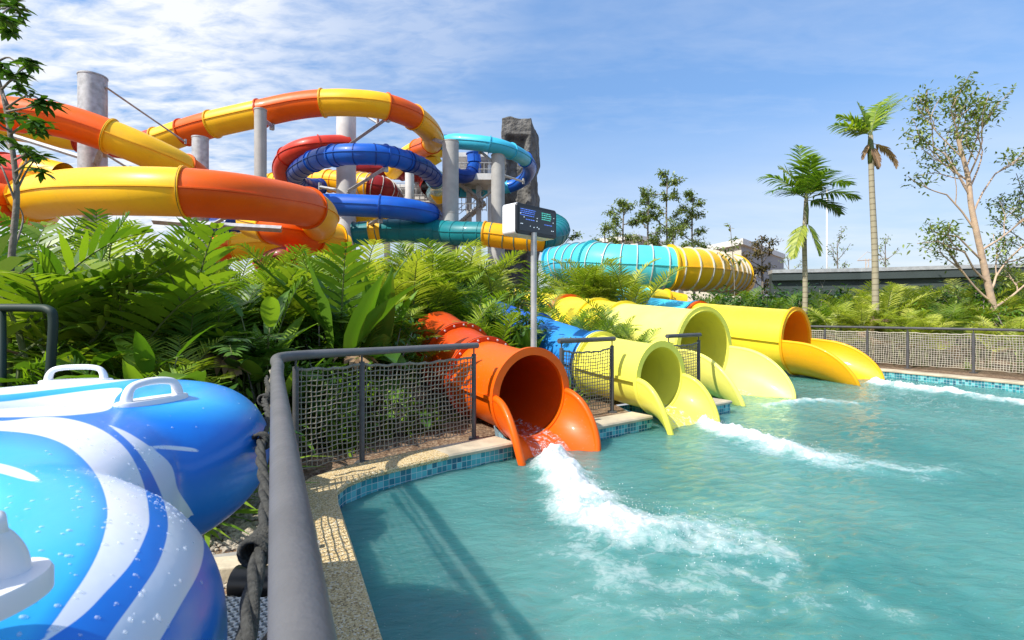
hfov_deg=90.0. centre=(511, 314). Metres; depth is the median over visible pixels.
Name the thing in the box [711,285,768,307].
leafy shrub
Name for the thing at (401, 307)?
palm shrub
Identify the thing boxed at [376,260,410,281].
palm shrub
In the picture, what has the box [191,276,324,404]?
palm shrub
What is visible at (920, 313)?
palm shrub
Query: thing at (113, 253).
palm shrub
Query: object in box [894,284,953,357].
palm shrub
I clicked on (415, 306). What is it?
leafy shrub
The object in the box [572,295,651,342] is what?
palm shrub
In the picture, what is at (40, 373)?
palm shrub
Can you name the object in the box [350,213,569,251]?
water slide
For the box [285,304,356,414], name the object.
leafy shrub
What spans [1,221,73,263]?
palm shrub
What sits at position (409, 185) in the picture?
steel column
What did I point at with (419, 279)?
palm shrub
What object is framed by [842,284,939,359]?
palm shrub
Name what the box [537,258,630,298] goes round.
palm shrub
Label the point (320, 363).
palm shrub
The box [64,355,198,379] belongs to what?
palm shrub
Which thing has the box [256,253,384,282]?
palm shrub
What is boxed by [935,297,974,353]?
palm shrub
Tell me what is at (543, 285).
palm shrub
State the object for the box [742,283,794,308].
leafy shrub
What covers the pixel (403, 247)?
palm shrub
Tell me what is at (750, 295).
palm shrub
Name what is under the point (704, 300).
palm shrub
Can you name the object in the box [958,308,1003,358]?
palm shrub
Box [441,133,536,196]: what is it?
water slide
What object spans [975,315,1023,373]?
palm shrub
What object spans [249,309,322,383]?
palm shrub
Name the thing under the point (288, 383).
strap leaf plant
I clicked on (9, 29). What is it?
tree
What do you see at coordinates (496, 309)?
palm shrub
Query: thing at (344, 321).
palm shrub
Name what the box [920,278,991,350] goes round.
palm shrub
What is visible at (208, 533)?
strap leaf plant
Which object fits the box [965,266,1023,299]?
palm shrub
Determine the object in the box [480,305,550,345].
palm shrub
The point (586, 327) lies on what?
palm shrub
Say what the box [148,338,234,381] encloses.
tall leaf plant
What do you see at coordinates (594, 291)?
palm shrub
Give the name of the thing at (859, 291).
palm shrub
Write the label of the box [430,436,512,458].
pool coping
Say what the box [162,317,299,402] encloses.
tall leaf plant
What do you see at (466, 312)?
palm shrub
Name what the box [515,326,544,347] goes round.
banana plant
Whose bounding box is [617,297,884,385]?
water slide
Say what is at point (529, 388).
water slide
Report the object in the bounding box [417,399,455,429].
strap leaf plant
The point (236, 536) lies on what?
gravel
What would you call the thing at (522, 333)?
leafy shrub
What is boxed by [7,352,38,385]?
palm shrub
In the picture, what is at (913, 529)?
pool water
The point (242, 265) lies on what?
palm shrub
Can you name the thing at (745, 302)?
leafy shrub
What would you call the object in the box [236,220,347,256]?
water slide
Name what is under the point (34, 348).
palm shrub
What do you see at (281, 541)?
net fence
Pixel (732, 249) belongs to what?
sapling
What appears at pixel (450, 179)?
steel column
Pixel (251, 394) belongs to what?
leafy shrub
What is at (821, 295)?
sapling
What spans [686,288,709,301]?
leafy shrub
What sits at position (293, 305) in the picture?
palm shrub
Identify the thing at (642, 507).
water spray
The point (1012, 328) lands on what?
palm shrub
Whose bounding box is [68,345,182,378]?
tall leaf plant
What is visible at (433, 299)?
palm shrub
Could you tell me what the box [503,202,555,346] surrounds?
display sign
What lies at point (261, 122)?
steel column
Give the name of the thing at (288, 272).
palm shrub
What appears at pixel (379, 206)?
water slide
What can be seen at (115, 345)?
palm shrub
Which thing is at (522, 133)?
rock tower
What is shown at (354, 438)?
strap leaf plant
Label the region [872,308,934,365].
palm shrub
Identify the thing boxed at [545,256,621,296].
palm shrub
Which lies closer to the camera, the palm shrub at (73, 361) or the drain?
the drain
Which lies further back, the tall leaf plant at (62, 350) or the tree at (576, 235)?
the tree at (576, 235)
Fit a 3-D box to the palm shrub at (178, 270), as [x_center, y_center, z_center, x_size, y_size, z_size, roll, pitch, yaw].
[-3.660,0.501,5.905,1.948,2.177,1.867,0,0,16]
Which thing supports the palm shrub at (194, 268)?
on the ground
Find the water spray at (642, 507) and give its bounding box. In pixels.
[533,443,847,592]
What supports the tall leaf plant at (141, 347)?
on the ground
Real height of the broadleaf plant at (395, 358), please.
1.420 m
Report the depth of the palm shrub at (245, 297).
6.51 m
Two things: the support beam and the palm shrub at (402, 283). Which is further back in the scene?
the support beam
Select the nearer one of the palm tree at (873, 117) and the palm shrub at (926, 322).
the palm shrub at (926, 322)
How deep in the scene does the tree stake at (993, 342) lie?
16.95 m
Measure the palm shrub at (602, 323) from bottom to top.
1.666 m
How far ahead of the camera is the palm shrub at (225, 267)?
7.05 m
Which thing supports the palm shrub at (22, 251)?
on the ground
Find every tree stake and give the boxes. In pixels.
[870,316,914,361]
[991,321,1015,359]
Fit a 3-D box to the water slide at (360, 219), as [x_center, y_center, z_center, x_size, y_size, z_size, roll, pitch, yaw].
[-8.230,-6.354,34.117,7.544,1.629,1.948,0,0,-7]
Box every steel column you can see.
[13,70,186,240]
[191,135,208,271]
[254,107,274,270]
[318,116,389,258]
[405,172,413,258]
[432,138,458,256]
[478,151,524,282]
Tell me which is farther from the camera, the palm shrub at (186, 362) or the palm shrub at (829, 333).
the palm shrub at (829, 333)
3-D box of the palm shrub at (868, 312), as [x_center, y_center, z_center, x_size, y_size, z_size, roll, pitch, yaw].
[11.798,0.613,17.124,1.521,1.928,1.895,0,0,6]
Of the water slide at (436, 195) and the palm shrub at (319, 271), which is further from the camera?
the water slide at (436, 195)
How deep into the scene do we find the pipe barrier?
3.75 m
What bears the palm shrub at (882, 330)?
on the ground
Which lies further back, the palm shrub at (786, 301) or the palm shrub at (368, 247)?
the palm shrub at (786, 301)
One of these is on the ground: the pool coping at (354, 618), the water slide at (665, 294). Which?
the water slide at (665, 294)
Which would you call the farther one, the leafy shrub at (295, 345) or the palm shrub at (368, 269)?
the palm shrub at (368, 269)
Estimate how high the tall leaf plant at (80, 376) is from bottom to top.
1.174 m
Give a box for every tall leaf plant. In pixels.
[7,338,91,386]
[55,371,231,384]
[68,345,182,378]
[82,342,168,376]
[96,325,219,383]
[139,324,192,359]
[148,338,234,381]
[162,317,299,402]
[215,288,317,415]
[256,362,348,444]
[304,366,349,439]
[307,356,388,437]
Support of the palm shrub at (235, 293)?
on the ground
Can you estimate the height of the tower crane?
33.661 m
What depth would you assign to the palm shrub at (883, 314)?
16.34 m
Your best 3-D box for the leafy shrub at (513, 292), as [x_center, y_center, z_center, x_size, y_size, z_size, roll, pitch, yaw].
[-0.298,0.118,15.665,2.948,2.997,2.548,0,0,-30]
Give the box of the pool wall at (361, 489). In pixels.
[338,370,1023,508]
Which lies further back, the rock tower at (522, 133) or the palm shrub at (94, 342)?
the rock tower at (522, 133)
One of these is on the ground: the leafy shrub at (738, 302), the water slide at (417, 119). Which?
the leafy shrub at (738, 302)
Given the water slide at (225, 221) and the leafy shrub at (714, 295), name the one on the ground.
the leafy shrub at (714, 295)
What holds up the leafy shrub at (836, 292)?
on the ground
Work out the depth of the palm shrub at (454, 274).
10.61 m
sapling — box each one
[714,223,745,297]
[808,280,830,311]
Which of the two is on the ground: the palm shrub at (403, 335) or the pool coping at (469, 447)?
the palm shrub at (403, 335)
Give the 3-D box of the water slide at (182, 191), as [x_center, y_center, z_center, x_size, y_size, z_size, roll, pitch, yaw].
[-13.349,-3.866,17.954,13.362,2.164,7.807,0,0,0]
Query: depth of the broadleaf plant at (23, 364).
3.83 m
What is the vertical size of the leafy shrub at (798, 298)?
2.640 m
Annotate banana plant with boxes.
[253,251,419,390]
[356,267,417,420]
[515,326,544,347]
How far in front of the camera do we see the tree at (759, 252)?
26.90 m
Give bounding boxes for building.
[598,235,664,245]
[678,238,784,301]
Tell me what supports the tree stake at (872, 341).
on the ground
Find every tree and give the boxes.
[0,0,70,352]
[566,230,584,242]
[591,220,620,243]
[601,197,639,244]
[622,187,670,245]
[642,168,698,246]
[661,216,695,291]
[673,188,712,297]
[740,235,779,302]
[756,144,862,315]
[780,255,801,269]
[821,228,852,268]
[828,93,910,361]
[878,234,901,266]
[894,71,1023,358]
[979,169,1023,283]
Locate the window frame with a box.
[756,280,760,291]
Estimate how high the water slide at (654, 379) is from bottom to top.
2.622 m
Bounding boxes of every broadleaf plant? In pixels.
[0,371,34,384]
[13,358,148,385]
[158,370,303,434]
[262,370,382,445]
[300,330,420,425]
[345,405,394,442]
[405,402,441,432]
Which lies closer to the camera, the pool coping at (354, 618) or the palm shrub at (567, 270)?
the pool coping at (354, 618)
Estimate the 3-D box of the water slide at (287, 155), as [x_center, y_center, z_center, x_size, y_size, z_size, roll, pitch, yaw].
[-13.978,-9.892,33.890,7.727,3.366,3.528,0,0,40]
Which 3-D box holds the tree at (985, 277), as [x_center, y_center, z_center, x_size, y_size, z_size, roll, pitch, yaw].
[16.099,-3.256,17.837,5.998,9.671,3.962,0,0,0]
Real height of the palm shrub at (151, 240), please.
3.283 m
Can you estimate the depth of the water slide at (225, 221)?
26.56 m
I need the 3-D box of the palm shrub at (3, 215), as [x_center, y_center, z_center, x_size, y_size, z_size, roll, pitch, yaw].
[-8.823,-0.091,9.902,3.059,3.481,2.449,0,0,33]
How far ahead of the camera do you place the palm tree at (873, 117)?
16.45 m
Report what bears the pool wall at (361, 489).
on the pool floor
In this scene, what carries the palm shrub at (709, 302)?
on the ground
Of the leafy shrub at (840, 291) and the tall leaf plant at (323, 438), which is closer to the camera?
the tall leaf plant at (323, 438)
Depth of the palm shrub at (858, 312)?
18.95 m
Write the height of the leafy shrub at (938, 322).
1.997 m
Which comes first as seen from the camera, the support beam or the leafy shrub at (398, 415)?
the leafy shrub at (398, 415)
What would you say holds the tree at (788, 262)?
on the ground
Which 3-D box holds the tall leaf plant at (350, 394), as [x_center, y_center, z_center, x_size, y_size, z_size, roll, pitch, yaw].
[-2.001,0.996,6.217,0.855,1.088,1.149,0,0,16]
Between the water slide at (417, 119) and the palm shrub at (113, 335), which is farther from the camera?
the water slide at (417, 119)
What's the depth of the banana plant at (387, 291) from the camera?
6.82 m
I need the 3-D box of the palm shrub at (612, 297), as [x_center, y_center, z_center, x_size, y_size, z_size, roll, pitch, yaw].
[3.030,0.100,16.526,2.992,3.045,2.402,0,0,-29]
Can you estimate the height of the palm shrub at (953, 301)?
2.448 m
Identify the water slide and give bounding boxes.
[0,88,443,178]
[0,96,208,169]
[0,152,72,183]
[0,183,28,226]
[3,165,339,243]
[196,232,351,262]
[209,218,239,233]
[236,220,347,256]
[252,245,310,272]
[267,169,335,192]
[272,134,350,181]
[285,143,441,193]
[323,194,441,222]
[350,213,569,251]
[356,165,431,195]
[356,171,402,197]
[356,217,388,221]
[409,312,600,465]
[425,150,441,164]
[430,186,441,203]
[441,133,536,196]
[459,151,480,183]
[479,296,719,434]
[509,289,795,405]
[541,240,756,295]
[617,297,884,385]
[618,286,687,301]
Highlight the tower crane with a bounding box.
[857,252,886,267]
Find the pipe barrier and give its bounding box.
[0,304,58,386]
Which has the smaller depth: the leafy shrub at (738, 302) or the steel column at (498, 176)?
the leafy shrub at (738, 302)
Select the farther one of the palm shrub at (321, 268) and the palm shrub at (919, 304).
the palm shrub at (919, 304)
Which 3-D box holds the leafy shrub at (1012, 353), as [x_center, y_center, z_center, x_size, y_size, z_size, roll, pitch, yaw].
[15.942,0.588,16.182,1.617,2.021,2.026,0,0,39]
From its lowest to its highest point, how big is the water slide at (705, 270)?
2.720 m
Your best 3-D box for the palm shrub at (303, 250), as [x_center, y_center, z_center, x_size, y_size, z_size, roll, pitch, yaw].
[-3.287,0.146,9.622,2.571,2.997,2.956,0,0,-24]
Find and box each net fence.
[235,343,478,639]
[557,337,616,412]
[665,333,701,380]
[810,325,1023,373]
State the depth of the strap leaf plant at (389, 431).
6.26 m
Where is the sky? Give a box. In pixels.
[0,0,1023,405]
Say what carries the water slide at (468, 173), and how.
attached to the slide tower at (481, 181)
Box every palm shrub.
[0,206,243,382]
[0,210,129,291]
[0,211,148,261]
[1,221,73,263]
[7,247,198,386]
[7,340,83,384]
[7,342,64,386]
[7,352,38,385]
[8,266,158,351]
[8,296,95,356]
[9,222,257,380]
[9,362,64,385]
[18,216,174,269]
[20,253,231,384]
[23,281,239,360]
[40,207,142,260]
[63,234,197,271]
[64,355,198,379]
[68,296,193,368]
[99,257,285,319]
[100,222,236,260]
[104,216,197,266]
[118,256,229,291]
[120,334,240,392]
[139,219,241,291]
[144,266,198,289]
[147,255,288,373]
[155,266,263,386]
[189,253,296,293]
[190,266,265,339]
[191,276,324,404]
[193,247,268,287]
[208,276,259,329]
[216,265,318,376]
[224,266,306,336]
[230,243,346,297]
[238,242,397,424]
[242,265,325,327]
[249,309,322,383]
[255,275,374,339]
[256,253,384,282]
[260,280,428,388]
[272,265,349,314]
[279,255,380,307]
[283,247,364,275]
[292,342,375,428]
[298,264,409,300]
[299,258,370,278]
[312,239,436,311]
[323,257,380,288]
[329,259,392,286]
[330,322,419,424]
[334,264,430,296]
[335,248,459,395]
[353,305,427,408]
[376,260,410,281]
[379,254,482,357]
[384,236,485,310]
[386,238,466,294]
[390,306,448,411]
[399,272,458,394]
[409,270,511,325]
[431,241,527,303]
[445,249,488,267]
[451,283,510,319]
[453,258,505,303]
[453,298,530,346]
[455,281,549,328]
[460,250,525,298]
[462,301,543,345]
[466,258,512,303]
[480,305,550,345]
[498,260,596,325]
[537,256,617,293]
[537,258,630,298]
[537,258,638,301]
[537,305,566,321]
[540,277,563,292]
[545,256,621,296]
[545,299,601,386]
[559,311,618,394]
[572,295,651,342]
[573,271,655,301]
[577,257,687,304]
[590,311,640,338]
[593,273,619,300]
[617,321,674,343]
[689,293,710,302]
[707,295,731,304]
[726,286,761,307]
[765,293,817,322]
[787,305,819,337]
[802,300,873,344]
[808,291,850,339]
[809,292,868,341]
[817,321,855,342]
[831,303,905,350]
[832,280,899,303]
[839,297,888,348]
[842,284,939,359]
[843,306,893,350]
[850,304,905,361]
[854,310,903,362]
[859,285,938,354]
[869,281,945,351]
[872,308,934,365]
[881,316,934,366]
[882,308,930,362]
[892,312,960,367]
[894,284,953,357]
[914,316,959,364]
[918,294,979,358]
[919,314,962,364]
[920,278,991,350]
[927,303,978,362]
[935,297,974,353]
[952,299,1021,357]
[957,288,1023,357]
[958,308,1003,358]
[959,273,1022,305]
[964,316,1019,368]
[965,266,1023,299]
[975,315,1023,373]
[996,291,1023,327]
[1004,309,1023,370]
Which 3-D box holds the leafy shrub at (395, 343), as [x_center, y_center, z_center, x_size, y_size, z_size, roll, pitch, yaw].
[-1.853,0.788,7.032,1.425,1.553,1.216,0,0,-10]
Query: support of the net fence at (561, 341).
on the ground
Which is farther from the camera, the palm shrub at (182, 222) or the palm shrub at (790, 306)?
the palm shrub at (790, 306)
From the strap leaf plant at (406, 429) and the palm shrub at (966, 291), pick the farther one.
the palm shrub at (966, 291)
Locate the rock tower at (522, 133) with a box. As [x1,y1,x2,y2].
[501,116,539,290]
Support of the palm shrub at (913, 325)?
on the ground
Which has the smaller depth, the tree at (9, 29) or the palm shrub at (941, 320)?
the tree at (9, 29)
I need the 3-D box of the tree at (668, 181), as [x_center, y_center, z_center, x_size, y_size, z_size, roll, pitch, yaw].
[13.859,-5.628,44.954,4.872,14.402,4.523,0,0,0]
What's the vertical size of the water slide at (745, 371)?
3.322 m
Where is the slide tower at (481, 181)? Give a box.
[384,152,490,267]
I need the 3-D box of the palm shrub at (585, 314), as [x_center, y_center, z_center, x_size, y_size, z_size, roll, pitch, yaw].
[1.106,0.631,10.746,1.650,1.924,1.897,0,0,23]
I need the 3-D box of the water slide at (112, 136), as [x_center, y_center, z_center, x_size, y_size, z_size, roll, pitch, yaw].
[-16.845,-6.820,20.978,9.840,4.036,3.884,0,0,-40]
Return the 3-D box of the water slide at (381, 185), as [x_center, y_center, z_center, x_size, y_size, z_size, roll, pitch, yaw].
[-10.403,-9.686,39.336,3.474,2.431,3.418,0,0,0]
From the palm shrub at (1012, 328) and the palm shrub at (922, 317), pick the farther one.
the palm shrub at (922, 317)
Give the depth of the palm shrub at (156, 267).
6.43 m
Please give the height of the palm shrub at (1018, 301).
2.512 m
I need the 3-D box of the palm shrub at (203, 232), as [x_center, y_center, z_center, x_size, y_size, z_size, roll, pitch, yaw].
[-4.024,0.337,5.596,2.266,2.533,2.172,0,0,-36]
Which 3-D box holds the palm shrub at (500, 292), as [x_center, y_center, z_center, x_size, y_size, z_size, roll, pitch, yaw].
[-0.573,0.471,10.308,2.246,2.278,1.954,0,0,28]
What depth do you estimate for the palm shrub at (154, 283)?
6.17 m
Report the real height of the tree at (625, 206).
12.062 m
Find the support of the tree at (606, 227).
on the ground
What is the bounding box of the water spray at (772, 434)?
[695,416,866,467]
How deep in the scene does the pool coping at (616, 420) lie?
7.26 m
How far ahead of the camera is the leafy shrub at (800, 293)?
20.74 m
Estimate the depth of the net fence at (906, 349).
13.79 m
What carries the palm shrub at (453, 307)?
on the ground
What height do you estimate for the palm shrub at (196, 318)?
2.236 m
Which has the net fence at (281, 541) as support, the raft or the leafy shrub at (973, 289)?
the raft
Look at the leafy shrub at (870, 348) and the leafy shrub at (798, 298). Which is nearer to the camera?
the leafy shrub at (870, 348)
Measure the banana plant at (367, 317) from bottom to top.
2.345 m
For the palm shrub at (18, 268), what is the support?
on the ground
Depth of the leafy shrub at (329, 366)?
6.15 m
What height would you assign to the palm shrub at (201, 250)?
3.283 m
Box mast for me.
[826,189,827,268]
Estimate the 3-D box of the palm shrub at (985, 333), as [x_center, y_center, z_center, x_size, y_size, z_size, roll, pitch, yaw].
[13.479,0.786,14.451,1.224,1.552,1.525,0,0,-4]
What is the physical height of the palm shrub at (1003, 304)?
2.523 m
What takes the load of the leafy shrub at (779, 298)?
on the ground
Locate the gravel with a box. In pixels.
[202,483,260,596]
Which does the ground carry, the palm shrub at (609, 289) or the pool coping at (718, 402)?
the palm shrub at (609, 289)
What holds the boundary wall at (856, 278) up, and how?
on the ground
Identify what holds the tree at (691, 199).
on the ground
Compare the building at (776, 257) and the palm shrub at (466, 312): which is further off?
the building at (776, 257)
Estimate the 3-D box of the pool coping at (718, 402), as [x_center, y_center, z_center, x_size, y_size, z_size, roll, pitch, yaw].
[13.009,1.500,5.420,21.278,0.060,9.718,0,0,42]
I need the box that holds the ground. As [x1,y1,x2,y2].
[204,348,1023,639]
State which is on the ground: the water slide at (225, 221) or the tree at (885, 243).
the tree at (885, 243)
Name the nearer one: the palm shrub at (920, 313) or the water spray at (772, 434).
the water spray at (772, 434)
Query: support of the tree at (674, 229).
on the ground
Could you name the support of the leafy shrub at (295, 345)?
on the ground
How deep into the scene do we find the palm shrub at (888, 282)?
20.69 m
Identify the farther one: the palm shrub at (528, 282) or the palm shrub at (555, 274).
the palm shrub at (555, 274)
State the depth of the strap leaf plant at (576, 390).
8.63 m
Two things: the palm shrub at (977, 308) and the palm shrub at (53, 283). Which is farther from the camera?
the palm shrub at (977, 308)
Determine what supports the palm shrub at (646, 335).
on the ground
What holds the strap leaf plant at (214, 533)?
on the ground
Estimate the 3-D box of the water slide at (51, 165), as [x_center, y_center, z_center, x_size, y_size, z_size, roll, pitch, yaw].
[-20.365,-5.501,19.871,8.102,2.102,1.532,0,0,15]
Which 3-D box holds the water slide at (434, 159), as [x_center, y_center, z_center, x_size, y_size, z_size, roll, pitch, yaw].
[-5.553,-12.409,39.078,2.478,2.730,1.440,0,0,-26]
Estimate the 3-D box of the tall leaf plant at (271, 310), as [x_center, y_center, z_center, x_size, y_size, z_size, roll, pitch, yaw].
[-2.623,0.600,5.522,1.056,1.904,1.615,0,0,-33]
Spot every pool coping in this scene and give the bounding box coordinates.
[305,448,448,639]
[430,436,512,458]
[594,412,652,429]
[713,368,1023,405]
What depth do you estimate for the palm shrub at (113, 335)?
4.84 m
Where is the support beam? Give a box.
[151,217,281,269]
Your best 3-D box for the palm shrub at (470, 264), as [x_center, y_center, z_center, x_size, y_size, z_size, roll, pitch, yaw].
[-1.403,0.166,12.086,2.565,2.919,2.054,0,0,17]
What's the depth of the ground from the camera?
6.76 m
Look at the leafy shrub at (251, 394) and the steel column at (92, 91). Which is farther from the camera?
the steel column at (92, 91)
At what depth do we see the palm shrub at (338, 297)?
6.49 m
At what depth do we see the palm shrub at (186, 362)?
4.91 m
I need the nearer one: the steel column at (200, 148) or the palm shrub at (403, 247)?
the palm shrub at (403, 247)
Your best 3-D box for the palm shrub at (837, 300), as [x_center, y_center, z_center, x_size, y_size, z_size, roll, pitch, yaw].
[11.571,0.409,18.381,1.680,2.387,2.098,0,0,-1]
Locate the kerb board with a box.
[213,540,319,582]
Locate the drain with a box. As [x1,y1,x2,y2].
[226,565,267,639]
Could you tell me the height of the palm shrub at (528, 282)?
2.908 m
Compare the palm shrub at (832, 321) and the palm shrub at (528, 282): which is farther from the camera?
the palm shrub at (832, 321)
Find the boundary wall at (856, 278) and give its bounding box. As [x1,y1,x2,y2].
[768,263,1023,348]
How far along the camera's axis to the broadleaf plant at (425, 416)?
6.42 m
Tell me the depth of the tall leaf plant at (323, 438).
6.13 m
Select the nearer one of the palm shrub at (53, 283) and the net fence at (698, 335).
the palm shrub at (53, 283)
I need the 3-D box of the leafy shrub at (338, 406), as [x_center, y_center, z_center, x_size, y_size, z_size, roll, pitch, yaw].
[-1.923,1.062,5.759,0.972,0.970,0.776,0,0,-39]
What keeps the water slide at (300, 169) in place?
attached to the steel column at (346, 174)
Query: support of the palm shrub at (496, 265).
on the ground
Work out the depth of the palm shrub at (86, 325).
4.65 m
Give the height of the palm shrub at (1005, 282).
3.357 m
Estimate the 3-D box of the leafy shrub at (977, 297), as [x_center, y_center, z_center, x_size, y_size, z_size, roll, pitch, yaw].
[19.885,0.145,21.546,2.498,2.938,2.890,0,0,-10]
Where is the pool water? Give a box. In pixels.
[341,371,1023,639]
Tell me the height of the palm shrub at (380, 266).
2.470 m
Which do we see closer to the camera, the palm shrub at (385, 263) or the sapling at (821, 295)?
the palm shrub at (385, 263)
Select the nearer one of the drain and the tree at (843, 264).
the drain
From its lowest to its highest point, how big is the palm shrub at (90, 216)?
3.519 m
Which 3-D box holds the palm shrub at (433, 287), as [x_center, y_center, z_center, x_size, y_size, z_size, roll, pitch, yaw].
[-2.047,0.223,9.520,2.730,2.777,2.191,0,0,32]
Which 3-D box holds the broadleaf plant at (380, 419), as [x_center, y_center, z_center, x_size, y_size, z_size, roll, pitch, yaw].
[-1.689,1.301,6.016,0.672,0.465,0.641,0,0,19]
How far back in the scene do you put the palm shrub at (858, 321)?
15.83 m
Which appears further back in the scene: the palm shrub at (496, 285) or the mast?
the mast
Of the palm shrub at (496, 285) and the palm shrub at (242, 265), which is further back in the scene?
the palm shrub at (496, 285)
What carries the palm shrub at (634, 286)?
on the ground
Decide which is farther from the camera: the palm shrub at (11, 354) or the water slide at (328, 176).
the water slide at (328, 176)
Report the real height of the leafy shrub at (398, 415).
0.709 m
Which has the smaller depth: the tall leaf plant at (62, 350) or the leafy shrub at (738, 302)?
the tall leaf plant at (62, 350)
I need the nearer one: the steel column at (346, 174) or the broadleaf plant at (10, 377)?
the broadleaf plant at (10, 377)
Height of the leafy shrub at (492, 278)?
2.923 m
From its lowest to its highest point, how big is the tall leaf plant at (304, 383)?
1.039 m
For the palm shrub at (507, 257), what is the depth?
12.45 m
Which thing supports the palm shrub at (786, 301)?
on the ground
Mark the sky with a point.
(716, 94)
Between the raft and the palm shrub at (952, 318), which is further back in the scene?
the palm shrub at (952, 318)
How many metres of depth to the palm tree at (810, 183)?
17.89 m
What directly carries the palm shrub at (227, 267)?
on the ground
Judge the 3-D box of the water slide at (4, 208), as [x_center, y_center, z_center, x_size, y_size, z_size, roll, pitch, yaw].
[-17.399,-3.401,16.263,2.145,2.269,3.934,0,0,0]
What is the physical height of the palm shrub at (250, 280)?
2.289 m
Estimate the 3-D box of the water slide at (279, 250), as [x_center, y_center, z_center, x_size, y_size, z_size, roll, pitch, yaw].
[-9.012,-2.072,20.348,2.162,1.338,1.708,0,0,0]
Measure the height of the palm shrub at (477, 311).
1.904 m
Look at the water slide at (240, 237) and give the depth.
23.43 m
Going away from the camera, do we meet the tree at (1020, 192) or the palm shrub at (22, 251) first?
the palm shrub at (22, 251)
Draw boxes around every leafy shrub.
[220,328,320,409]
[262,326,343,430]
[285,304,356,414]
[298,339,379,437]
[299,371,389,442]
[358,316,428,424]
[368,298,423,409]
[373,381,417,436]
[450,266,496,310]
[463,294,549,347]
[504,275,552,311]
[668,288,731,304]
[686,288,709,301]
[706,293,759,306]
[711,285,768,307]
[723,290,778,308]
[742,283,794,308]
[756,289,796,307]
[778,288,822,310]
[786,281,845,339]
[812,288,886,336]
[824,283,887,344]
[848,338,874,355]
[901,302,969,360]
[920,277,1017,353]
[938,295,1020,358]
[963,284,1012,316]
[983,306,1023,361]
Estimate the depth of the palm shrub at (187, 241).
8.57 m
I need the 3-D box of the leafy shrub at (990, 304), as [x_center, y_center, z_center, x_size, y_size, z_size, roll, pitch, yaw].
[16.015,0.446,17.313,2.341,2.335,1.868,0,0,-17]
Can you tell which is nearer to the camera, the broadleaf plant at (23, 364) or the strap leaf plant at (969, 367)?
the broadleaf plant at (23, 364)
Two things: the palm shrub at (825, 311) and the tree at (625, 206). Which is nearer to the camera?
the palm shrub at (825, 311)
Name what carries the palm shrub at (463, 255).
on the ground
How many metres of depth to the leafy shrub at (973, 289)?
19.08 m
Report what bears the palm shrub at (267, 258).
on the ground
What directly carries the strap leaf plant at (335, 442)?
on the ground
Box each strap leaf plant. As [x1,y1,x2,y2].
[197,378,321,546]
[211,488,258,539]
[231,340,376,456]
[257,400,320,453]
[299,407,373,458]
[322,418,382,451]
[369,414,413,439]
[394,417,430,436]
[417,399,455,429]
[569,378,589,402]
[954,358,979,370]
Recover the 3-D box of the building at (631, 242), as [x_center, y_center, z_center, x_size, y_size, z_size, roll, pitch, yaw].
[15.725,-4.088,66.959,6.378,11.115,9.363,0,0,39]
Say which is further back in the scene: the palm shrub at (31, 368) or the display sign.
the display sign
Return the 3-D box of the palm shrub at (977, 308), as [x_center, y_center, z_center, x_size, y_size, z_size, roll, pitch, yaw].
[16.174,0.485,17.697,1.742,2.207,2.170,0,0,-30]
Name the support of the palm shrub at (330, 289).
on the ground
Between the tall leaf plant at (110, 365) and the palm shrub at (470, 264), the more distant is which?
the palm shrub at (470, 264)
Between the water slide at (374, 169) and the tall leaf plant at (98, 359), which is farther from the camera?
the water slide at (374, 169)
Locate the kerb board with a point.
(227, 563)
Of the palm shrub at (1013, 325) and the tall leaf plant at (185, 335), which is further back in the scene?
the palm shrub at (1013, 325)
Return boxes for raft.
[0,364,269,639]
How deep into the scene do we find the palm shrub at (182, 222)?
9.14 m
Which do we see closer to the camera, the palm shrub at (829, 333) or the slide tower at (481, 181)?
the palm shrub at (829, 333)
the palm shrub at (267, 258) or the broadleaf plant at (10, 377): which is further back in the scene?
the palm shrub at (267, 258)
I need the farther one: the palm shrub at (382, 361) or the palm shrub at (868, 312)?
the palm shrub at (868, 312)
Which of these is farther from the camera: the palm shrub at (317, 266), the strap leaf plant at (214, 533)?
the palm shrub at (317, 266)
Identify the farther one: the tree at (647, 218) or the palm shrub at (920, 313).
the tree at (647, 218)
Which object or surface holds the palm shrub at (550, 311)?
on the ground

